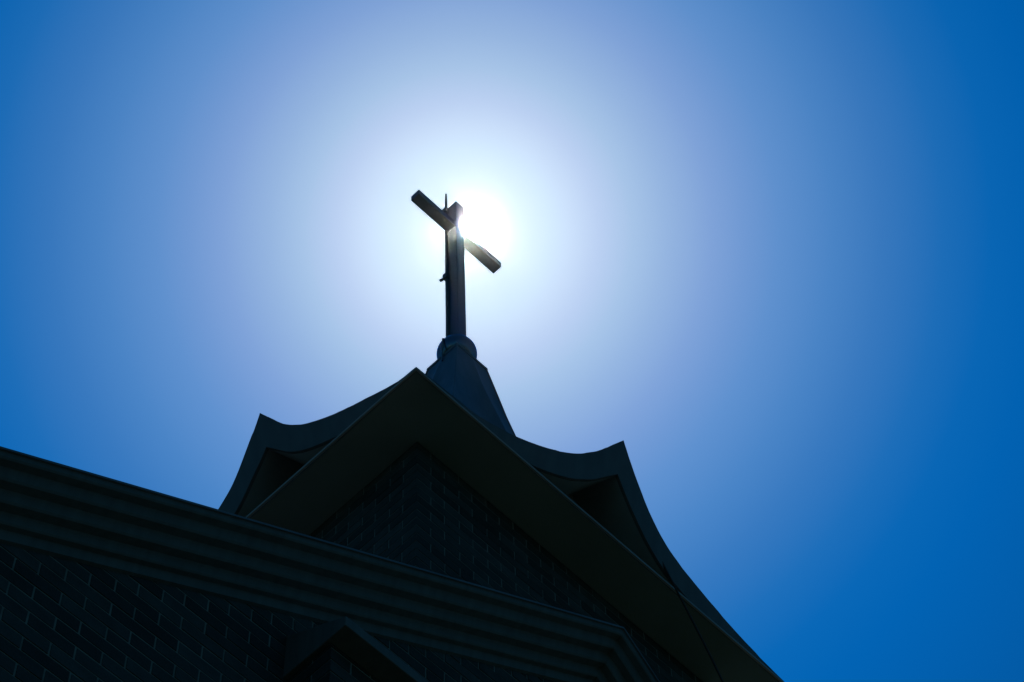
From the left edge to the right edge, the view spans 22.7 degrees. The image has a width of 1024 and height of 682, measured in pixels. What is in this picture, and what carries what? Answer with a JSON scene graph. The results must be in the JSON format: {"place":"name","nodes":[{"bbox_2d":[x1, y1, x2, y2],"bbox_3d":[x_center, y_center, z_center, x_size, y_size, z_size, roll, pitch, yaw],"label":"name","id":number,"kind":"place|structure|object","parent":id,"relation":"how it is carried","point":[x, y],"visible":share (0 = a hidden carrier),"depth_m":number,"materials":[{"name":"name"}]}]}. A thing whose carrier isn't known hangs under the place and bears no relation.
{"place":"outdoors","nodes":[
{"label":"outdoors","id":0,"kind":"place"},
{"bbox_2d":[0,0,1023,681],"label":"sky","id":1,"kind":"structure","parent":0,"point":[771,252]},
{"label":"ground","id":2,"kind":"structure","parent":0,"visible":0},
{"bbox_2d":[0,446,659,681],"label":"church","id":3,"kind":"structure","parent":2,"relation":"on","point":[104,579],"depth_m":9.82,"materials":[{"name":"brick"}]},
{"bbox_2d":[219,342,783,681],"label":"bell tower","id":4,"kind":"structure","parent":2,"relation":"on","point":[439,466],"depth_m":14.18,"materials":[{"name":"brick"}]},
{"bbox_2d":[411,190,500,358],"bbox_3d":[-0.399,-0.405,18.580,0.282,2.474,0.880,-41,-67,19],"label":"cross","id":5,"kind":"object","parent":4,"relation":"on","point":[460,238],"visible":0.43,"depth_m":18.99,"materials":[{"name":"metal"}]},
{"bbox_2d":[439,193,449,360],"bbox_3d":[-0.510,-0.488,18.591,0.074,2.840,0.160,-21,-62,10],"label":"lightning rod","id":6,"kind":"object","parent":5,"relation":"attached to","point":[445,275],"visible":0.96,"depth_m":18.59,"materials":[{"name":"metal"}]},
{"bbox_2d":[662,561,723,681],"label":"cable","id":7,"kind":"object","parent":4,"relation":"hanging from","point":[695,626],"visible":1,"depth_m":14.31,"materials":[{"name":"black"}]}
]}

